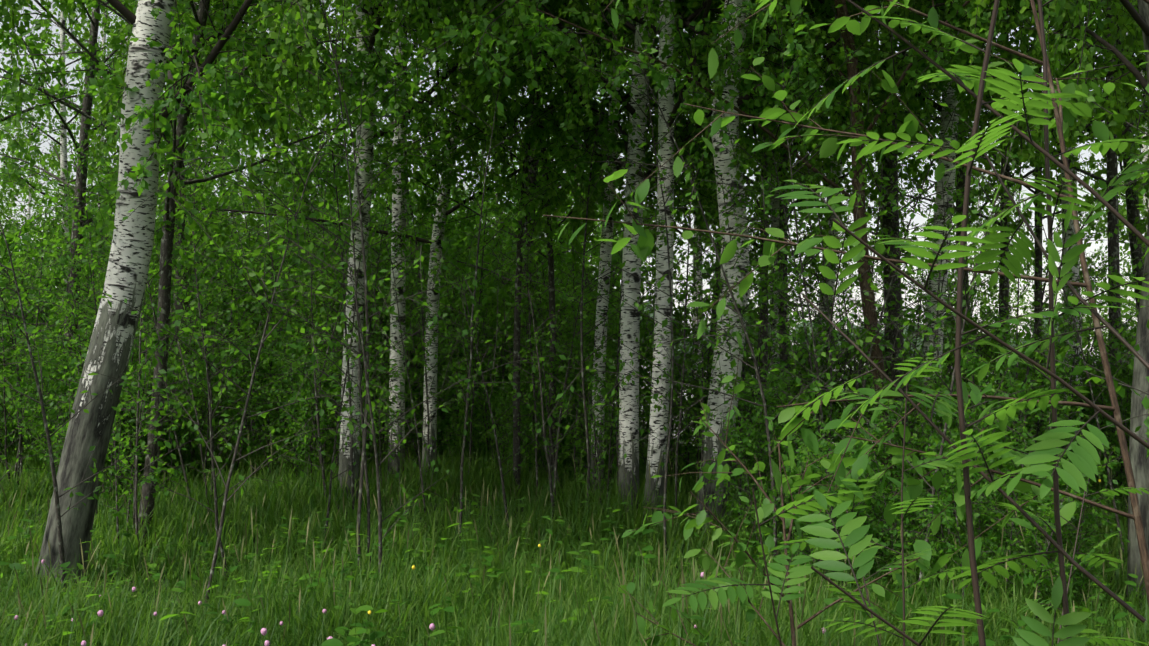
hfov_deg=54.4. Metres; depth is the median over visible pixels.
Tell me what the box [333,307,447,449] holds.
shrub
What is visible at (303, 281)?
tree
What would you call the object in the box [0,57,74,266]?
tree
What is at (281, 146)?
tree
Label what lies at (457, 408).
thin sapling
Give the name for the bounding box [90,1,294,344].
tree
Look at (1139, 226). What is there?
tree
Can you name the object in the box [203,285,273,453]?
thin sapling
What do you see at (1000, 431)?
shrub
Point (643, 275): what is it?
thin sapling
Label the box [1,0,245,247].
tree
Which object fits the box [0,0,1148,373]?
sky
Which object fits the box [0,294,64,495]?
thin sapling
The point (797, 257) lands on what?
thin sapling
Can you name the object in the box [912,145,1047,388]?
tree
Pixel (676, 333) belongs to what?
thin sapling
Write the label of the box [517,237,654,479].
thin sapling
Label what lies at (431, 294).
birch
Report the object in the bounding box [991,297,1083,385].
shrub
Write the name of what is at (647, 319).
thin sapling
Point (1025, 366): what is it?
shrub
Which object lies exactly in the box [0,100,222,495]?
tree
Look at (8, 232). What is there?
thin sapling
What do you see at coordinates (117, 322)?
birch
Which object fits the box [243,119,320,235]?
tree
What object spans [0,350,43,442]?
shrub
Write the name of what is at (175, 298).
shrub
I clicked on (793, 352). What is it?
shrub
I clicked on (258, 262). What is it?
thin sapling
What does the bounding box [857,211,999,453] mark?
thin sapling
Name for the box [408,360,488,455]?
shrub
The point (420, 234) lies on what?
shrub
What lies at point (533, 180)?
tree
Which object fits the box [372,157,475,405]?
thin sapling
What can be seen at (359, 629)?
weeds
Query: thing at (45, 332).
thin sapling
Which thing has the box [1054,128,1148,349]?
tree
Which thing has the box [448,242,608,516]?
thin sapling
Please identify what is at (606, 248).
birch
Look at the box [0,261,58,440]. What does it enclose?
shrub
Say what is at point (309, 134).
tree
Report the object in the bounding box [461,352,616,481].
shrub
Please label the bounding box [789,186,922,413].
shrub
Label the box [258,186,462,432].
thin sapling
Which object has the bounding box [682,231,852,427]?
thin sapling
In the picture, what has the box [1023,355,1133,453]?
shrub
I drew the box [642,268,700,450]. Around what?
thin sapling
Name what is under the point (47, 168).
tree
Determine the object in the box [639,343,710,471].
shrub
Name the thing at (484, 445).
shrub
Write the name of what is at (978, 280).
thin sapling
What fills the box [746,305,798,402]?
shrub
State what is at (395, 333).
birch
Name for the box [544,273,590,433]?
thin sapling
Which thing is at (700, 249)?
tree
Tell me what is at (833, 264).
shrub
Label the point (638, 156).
thin sapling
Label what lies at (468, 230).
thin sapling
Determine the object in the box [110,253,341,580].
thin sapling
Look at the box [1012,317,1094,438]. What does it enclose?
shrub
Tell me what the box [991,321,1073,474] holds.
thin sapling
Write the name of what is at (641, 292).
thin sapling
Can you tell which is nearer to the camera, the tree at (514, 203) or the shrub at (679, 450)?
the shrub at (679, 450)
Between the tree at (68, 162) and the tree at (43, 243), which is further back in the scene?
the tree at (68, 162)
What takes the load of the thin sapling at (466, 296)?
on the ground at (400, 531)
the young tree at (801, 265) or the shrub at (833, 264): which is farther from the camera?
the shrub at (833, 264)
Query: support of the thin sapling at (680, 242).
on the ground at (400, 531)
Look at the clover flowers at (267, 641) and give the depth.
5.11 m
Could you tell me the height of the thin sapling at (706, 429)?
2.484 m
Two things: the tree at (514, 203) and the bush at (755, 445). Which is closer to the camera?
the bush at (755, 445)
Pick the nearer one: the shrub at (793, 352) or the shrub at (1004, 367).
the shrub at (1004, 367)
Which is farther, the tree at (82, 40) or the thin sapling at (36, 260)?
the tree at (82, 40)
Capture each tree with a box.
[0,0,186,296]
[0,0,188,282]
[0,0,283,471]
[0,0,337,466]
[0,0,451,547]
[0,27,121,167]
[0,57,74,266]
[0,108,52,271]
[0,162,23,252]
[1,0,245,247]
[35,1,214,208]
[37,139,97,244]
[59,0,243,244]
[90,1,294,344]
[157,1,296,275]
[165,100,298,286]
[208,4,343,216]
[213,28,373,244]
[230,27,388,268]
[231,31,323,217]
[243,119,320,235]
[265,21,550,440]
[304,0,719,492]
[314,1,798,478]
[326,116,389,251]
[370,0,1120,524]
[391,37,631,469]
[432,54,521,226]
[448,54,655,322]
[455,48,566,236]
[509,32,882,449]
[548,80,650,317]
[553,0,1013,493]
[558,0,936,432]
[593,0,1126,493]
[623,17,901,471]
[682,0,1041,477]
[770,1,1147,401]
[770,11,1020,288]
[801,6,1148,484]
[812,0,1147,480]
[871,1,1130,368]
[897,10,1148,436]
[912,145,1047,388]
[955,173,1048,372]
[962,9,1147,320]
[1024,10,1148,155]
[1042,22,1148,358]
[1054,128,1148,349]
[1122,27,1148,262]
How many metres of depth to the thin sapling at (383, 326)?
14.91 m
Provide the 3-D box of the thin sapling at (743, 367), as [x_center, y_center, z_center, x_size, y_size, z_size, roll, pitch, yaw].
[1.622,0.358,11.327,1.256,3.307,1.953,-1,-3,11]
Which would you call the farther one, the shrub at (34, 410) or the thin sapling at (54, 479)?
the shrub at (34, 410)
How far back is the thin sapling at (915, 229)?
12.50 m
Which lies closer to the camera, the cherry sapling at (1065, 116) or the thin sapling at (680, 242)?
the cherry sapling at (1065, 116)
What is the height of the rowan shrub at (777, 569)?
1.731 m
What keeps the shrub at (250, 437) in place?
on the ground at (400, 531)
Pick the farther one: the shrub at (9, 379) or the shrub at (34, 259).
the shrub at (34, 259)
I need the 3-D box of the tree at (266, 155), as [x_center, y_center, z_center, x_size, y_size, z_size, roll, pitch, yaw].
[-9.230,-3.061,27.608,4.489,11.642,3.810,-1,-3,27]
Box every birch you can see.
[1,0,487,585]
[85,0,752,478]
[107,0,635,507]
[161,0,631,482]
[280,0,966,496]
[358,0,897,517]
[383,0,887,528]
[422,0,1100,542]
[674,0,1085,448]
[707,0,1148,492]
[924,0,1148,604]
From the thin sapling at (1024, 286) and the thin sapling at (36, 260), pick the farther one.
the thin sapling at (36, 260)
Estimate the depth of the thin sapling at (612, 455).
12.48 m
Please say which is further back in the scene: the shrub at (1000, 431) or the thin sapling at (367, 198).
the shrub at (1000, 431)
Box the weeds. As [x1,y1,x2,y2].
[0,481,1137,645]
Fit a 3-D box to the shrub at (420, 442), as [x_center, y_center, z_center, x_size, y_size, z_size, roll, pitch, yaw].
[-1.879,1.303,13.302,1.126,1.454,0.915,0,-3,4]
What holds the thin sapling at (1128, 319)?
on the ground at (400, 531)
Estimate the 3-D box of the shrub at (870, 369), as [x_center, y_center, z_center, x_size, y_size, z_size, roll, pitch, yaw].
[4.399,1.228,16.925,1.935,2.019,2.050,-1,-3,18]
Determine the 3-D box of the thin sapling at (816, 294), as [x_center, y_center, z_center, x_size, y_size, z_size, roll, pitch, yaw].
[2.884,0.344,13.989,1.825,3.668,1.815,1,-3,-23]
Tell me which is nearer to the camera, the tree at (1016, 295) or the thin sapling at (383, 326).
the thin sapling at (383, 326)
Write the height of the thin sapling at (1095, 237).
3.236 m
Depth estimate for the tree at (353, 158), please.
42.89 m
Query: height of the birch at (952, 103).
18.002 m
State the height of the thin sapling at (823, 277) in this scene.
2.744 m
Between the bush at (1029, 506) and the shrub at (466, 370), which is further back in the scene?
the shrub at (466, 370)
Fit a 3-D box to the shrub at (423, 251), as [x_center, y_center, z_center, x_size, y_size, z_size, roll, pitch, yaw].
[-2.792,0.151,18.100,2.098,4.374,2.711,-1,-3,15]
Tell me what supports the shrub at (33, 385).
on the ground at (400, 531)
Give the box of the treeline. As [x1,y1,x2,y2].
[613,300,1134,381]
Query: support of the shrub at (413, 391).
on the ground at (400, 531)
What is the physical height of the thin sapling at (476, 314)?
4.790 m
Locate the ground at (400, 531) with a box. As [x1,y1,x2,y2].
[0,375,1145,642]
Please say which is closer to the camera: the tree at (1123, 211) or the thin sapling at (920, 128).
the thin sapling at (920, 128)
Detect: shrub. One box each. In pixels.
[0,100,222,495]
[0,138,343,463]
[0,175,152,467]
[0,233,100,443]
[0,240,100,446]
[0,248,45,427]
[0,261,55,434]
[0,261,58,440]
[0,323,34,468]
[0,325,212,483]
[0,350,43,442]
[0,374,18,441]
[2,339,57,445]
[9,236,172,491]
[12,208,102,324]
[15,152,391,437]
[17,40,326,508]
[25,393,56,452]
[27,344,169,528]
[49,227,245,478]
[50,322,206,543]
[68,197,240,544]
[85,202,255,460]
[135,361,245,467]
[149,285,294,450]
[151,244,287,456]
[152,179,487,465]
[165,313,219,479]
[191,248,407,444]
[193,305,397,477]
[195,390,261,473]
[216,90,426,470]
[219,216,337,445]
[240,163,548,452]
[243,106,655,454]
[261,368,315,454]
[266,406,290,451]
[313,285,423,449]
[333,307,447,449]
[361,311,499,467]
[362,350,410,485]
[365,207,459,346]
[371,195,582,449]
[373,374,463,474]
[374,169,560,431]
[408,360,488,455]
[421,151,707,406]
[437,215,685,466]
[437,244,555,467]
[437,345,568,462]
[437,350,485,456]
[440,214,565,405]
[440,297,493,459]
[445,396,520,464]
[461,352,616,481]
[475,167,621,452]
[521,294,776,481]
[539,336,650,504]
[543,389,639,476]
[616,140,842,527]
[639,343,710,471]
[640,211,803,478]
[641,363,747,459]
[662,353,1148,645]
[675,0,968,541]
[700,326,871,478]
[745,257,861,406]
[745,320,857,431]
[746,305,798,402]
[749,283,811,353]
[754,0,1148,645]
[788,232,911,411]
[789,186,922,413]
[809,352,917,445]
[835,305,1012,475]
[839,288,1050,534]
[878,277,1037,447]
[879,366,975,483]
[903,257,1012,382]
[906,269,1020,414]
[949,391,1030,477]
[977,389,1041,448]
[986,323,1128,436]
[987,358,1042,447]
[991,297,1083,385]
[995,245,1138,457]
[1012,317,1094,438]
[1015,315,1136,502]
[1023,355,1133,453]
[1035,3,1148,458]
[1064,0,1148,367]
[1071,355,1133,480]
[1081,271,1136,361]
[1098,378,1131,452]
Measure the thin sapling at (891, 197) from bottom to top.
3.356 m
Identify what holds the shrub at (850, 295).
on the ground at (400, 531)
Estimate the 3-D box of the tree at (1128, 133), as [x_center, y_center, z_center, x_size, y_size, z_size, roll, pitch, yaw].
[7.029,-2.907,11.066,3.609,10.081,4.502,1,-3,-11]
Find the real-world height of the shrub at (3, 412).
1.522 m
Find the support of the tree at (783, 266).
on the ground at (400, 531)
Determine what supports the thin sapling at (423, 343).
on the ground at (400, 531)
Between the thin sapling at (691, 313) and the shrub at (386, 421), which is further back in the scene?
the shrub at (386, 421)
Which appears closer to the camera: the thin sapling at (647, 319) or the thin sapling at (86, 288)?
the thin sapling at (86, 288)
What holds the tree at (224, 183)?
on the ground at (400, 531)
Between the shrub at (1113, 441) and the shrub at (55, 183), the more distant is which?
the shrub at (55, 183)
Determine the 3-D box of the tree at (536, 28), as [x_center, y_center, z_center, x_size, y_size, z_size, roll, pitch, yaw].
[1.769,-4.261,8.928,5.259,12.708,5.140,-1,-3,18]
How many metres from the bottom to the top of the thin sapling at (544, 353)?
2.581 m
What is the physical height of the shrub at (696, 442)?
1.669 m
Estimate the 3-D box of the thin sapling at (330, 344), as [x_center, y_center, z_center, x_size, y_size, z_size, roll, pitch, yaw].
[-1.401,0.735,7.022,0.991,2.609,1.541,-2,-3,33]
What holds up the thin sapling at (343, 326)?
on the ground at (400, 531)
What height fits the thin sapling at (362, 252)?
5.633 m
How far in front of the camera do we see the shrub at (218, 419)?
13.70 m
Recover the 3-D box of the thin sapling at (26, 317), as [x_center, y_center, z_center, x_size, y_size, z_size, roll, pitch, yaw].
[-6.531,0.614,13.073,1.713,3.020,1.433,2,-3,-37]
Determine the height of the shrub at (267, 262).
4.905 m
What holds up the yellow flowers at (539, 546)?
on the ground at (400, 531)
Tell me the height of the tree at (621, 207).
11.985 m
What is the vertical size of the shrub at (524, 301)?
3.522 m
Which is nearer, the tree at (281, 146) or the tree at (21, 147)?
the tree at (21, 147)
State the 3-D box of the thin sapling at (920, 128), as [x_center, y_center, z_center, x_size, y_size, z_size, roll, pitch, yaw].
[2.649,-0.022,8.937,2.013,4.069,2.025,-2,-3,31]
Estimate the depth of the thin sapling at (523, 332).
14.22 m
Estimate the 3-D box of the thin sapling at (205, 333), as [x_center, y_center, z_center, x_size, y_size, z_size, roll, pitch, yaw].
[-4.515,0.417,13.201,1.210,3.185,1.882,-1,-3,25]
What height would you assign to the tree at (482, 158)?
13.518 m
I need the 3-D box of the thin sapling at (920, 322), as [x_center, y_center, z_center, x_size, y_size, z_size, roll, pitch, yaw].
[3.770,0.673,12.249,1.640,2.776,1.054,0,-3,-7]
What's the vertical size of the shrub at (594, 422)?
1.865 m
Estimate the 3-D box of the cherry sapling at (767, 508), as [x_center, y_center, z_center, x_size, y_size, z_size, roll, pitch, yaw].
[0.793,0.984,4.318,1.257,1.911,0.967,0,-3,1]
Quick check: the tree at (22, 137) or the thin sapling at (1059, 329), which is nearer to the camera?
the thin sapling at (1059, 329)
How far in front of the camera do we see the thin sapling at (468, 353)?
14.14 m
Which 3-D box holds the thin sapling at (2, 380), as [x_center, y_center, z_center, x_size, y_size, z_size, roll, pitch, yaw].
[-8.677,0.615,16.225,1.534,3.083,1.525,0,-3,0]
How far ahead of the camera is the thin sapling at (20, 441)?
12.61 m
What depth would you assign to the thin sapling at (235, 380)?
11.88 m
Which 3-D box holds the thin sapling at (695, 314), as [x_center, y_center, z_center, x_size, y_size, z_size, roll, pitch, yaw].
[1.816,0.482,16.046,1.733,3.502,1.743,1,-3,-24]
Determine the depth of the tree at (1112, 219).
12.71 m
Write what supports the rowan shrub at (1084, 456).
on the ground at (400, 531)
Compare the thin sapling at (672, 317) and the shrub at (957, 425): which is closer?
the shrub at (957, 425)
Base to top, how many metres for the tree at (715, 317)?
12.481 m
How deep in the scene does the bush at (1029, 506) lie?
6.88 m
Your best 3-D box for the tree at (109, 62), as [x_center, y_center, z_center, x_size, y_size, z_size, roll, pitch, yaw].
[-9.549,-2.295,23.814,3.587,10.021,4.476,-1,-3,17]
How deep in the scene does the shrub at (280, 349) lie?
15.39 m
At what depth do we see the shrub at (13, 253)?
18.37 m
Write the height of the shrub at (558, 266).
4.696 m
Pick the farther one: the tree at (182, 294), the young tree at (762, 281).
the tree at (182, 294)
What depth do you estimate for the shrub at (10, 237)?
15.47 m
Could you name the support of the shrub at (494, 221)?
on the ground at (400, 531)
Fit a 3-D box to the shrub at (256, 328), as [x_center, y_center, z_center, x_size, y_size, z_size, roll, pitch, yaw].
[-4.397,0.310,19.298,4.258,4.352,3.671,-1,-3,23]
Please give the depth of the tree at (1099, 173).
12.79 m
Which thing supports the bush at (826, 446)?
on the ground at (400, 531)
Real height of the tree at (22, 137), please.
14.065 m
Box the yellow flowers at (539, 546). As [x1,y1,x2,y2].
[368,477,1114,645]
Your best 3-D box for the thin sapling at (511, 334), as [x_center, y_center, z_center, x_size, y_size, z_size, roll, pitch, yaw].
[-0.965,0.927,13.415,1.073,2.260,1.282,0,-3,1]
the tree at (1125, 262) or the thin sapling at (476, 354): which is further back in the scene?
the tree at (1125, 262)
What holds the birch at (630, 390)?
on the ground at (400, 531)
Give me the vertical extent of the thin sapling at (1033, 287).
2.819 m
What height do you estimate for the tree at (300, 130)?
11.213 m
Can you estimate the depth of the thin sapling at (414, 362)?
10.75 m
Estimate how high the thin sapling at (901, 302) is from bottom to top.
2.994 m
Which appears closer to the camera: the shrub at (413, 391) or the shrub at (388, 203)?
the shrub at (413, 391)
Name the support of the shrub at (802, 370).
on the ground at (400, 531)
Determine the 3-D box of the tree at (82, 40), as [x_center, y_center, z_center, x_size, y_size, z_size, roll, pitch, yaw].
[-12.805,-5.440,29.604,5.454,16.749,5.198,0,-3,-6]
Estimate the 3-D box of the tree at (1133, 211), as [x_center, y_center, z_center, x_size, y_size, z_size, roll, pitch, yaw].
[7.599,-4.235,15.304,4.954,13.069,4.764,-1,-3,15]
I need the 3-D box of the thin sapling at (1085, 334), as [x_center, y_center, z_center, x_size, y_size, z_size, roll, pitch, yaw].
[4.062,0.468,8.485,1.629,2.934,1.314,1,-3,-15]
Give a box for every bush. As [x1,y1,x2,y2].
[694,349,924,558]
[754,396,995,593]
[842,318,1114,578]
[912,405,1129,632]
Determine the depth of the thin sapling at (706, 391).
11.42 m
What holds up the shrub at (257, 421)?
on the ground at (400, 531)
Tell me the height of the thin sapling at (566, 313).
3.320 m
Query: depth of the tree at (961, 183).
16.54 m
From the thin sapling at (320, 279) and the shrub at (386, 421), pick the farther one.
the shrub at (386, 421)
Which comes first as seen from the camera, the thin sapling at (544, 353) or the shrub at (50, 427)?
the thin sapling at (544, 353)
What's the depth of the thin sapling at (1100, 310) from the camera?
13.49 m
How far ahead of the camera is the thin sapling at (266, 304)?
13.07 m
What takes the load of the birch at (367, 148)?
on the ground at (400, 531)
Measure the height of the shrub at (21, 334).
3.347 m
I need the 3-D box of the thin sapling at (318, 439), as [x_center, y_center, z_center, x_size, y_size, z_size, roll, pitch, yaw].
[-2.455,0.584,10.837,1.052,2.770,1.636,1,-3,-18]
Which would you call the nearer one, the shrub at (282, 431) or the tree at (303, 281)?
the tree at (303, 281)
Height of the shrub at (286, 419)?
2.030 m
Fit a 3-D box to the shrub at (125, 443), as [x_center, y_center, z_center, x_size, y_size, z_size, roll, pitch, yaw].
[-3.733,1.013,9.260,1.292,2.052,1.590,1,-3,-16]
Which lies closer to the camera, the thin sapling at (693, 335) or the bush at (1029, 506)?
the bush at (1029, 506)
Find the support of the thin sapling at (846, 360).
on the ground at (400, 531)
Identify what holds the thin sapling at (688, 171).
on the ground at (400, 531)
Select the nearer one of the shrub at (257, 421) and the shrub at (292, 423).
the shrub at (292, 423)
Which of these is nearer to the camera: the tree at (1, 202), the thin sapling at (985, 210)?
the thin sapling at (985, 210)
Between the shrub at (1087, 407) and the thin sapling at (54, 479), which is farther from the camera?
the shrub at (1087, 407)
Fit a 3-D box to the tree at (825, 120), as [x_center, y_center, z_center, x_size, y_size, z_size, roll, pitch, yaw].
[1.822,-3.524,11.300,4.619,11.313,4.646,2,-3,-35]
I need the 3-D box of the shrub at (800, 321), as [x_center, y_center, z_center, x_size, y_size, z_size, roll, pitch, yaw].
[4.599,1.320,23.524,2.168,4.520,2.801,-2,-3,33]
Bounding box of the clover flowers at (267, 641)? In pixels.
[12,559,891,645]
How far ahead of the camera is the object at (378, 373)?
12.18 m
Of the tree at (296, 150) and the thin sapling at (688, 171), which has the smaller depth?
the thin sapling at (688, 171)
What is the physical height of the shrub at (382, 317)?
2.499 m
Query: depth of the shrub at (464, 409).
14.23 m
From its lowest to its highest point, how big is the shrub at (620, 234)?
6.214 m
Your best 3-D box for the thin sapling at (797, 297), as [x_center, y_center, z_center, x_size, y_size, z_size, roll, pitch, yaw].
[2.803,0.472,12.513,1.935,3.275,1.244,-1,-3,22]
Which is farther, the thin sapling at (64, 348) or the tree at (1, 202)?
the tree at (1, 202)
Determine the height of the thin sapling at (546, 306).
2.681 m
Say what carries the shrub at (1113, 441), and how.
on the ground at (400, 531)
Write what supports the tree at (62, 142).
on the ground at (400, 531)
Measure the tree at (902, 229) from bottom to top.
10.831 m
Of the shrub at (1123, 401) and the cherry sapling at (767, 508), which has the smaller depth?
the cherry sapling at (767, 508)
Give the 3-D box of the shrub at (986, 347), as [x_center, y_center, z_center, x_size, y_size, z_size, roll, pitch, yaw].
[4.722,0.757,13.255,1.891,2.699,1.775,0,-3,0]
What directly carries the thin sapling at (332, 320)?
on the ground at (400, 531)
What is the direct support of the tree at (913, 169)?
on the ground at (400, 531)
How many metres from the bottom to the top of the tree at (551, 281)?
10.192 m
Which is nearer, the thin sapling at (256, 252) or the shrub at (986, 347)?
the thin sapling at (256, 252)
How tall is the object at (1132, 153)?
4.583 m
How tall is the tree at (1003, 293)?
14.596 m
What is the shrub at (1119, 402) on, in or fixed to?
on the ground at (400, 531)
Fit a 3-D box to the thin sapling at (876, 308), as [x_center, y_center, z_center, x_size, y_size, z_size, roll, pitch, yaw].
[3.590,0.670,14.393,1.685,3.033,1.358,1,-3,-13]
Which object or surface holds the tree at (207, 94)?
on the ground at (400, 531)
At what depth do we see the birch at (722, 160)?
9.31 m
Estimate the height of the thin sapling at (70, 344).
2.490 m
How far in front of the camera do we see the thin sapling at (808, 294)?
12.84 m
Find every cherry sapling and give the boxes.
[543,0,1148,605]
[618,331,932,645]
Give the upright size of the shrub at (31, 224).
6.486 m
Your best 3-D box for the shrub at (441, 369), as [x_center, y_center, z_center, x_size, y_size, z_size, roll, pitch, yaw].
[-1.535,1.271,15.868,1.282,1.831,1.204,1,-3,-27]
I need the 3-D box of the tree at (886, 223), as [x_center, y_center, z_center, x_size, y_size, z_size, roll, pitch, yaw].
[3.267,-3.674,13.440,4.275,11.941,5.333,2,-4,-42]
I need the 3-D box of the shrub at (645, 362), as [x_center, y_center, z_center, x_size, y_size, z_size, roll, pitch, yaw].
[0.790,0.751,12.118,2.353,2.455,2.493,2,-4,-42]
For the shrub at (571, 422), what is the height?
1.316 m
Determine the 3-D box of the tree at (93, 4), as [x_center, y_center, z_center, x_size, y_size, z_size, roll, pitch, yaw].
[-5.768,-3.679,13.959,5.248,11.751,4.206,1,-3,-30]
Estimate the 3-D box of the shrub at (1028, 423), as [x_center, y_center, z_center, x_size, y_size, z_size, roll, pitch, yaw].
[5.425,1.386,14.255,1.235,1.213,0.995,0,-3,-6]
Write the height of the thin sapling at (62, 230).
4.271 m
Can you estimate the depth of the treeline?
252.53 m
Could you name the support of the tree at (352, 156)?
on the ground at (400, 531)
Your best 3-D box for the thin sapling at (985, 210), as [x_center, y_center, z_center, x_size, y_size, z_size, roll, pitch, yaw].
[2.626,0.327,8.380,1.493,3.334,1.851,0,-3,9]
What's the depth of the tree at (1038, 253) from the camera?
15.72 m
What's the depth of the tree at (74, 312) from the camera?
11.59 m
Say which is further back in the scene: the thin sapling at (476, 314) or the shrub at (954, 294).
the shrub at (954, 294)
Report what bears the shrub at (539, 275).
on the ground at (400, 531)
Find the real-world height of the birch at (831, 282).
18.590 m
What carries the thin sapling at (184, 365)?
on the ground at (400, 531)
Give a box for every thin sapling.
[0,148,34,360]
[0,173,83,484]
[0,187,98,477]
[0,222,158,591]
[0,251,71,480]
[0,292,59,482]
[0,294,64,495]
[0,320,14,453]
[7,229,130,496]
[26,170,113,373]
[26,312,90,428]
[32,295,82,427]
[61,199,246,514]
[78,108,373,606]
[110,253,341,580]
[122,0,566,576]
[143,218,291,484]
[153,230,262,476]
[168,224,314,469]
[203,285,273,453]
[214,238,314,447]
[229,0,445,574]
[229,206,450,548]
[230,0,411,512]
[240,229,461,578]
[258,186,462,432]
[266,247,371,502]
[275,149,445,481]
[313,250,424,422]
[320,218,502,512]
[331,61,472,468]
[370,316,411,458]
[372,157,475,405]
[389,265,558,527]
[403,0,582,541]
[425,0,759,517]
[425,27,585,487]
[436,86,552,471]
[438,248,548,449]
[438,275,545,447]
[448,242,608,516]
[451,308,526,474]
[496,266,618,501]
[498,262,652,509]
[504,244,608,458]
[507,13,720,509]
[509,278,590,453]
[510,0,824,555]
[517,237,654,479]
[521,280,607,457]
[522,267,619,405]
[536,6,902,556]
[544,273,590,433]
[546,135,711,374]
[573,266,698,479]
[590,281,692,386]
[597,268,773,538]
[608,241,690,399]
[617,20,775,521]
[641,258,701,420]
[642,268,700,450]
[652,271,736,474]
[661,0,990,514]
[668,239,805,446]
[674,198,795,489]
[676,238,747,414]
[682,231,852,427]
[742,71,1038,516]
[749,232,912,447]
[751,259,916,480]
[763,98,1071,588]
[771,129,920,388]
[779,129,976,527]
[788,205,871,406]
[795,303,884,473]
[803,267,907,405]
[813,186,1012,422]
[820,155,1047,543]
[832,201,1015,471]
[846,256,981,379]
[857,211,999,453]
[938,35,1131,535]
[950,178,1148,498]
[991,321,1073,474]
[994,251,1099,426]
[1005,260,1132,457]
[1008,197,1135,557]
[1056,289,1134,382]
[1081,222,1145,399]
[1108,161,1148,520]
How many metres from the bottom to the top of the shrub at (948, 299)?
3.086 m
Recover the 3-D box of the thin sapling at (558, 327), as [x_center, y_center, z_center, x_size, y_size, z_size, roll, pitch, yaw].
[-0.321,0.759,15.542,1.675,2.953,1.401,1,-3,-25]
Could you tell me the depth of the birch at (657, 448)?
9.89 m
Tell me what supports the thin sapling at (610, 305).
on the ground at (400, 531)
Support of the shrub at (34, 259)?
on the ground at (400, 531)
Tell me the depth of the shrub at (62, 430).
10.24 m
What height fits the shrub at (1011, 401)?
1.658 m
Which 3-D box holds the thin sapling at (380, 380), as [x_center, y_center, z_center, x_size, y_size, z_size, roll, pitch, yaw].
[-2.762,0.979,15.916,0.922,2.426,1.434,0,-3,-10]
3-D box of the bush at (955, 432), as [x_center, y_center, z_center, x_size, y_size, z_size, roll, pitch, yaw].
[2.789,0.969,8.021,1.627,1.983,2.020,1,-3,-23]
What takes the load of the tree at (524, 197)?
on the ground at (400, 531)
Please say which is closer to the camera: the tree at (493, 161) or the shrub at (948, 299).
the shrub at (948, 299)
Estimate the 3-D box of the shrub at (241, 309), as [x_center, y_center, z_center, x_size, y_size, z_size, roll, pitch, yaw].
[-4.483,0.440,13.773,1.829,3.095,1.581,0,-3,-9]
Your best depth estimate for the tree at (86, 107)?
14.91 m
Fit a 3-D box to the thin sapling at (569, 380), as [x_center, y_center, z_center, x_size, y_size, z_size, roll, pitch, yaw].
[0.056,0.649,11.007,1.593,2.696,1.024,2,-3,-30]
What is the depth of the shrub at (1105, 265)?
11.41 m
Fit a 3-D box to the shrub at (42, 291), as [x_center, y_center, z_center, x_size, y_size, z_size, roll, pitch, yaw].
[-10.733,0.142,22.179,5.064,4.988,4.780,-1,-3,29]
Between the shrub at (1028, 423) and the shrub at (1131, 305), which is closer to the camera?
the shrub at (1028, 423)
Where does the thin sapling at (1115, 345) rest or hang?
on the ground at (400, 531)

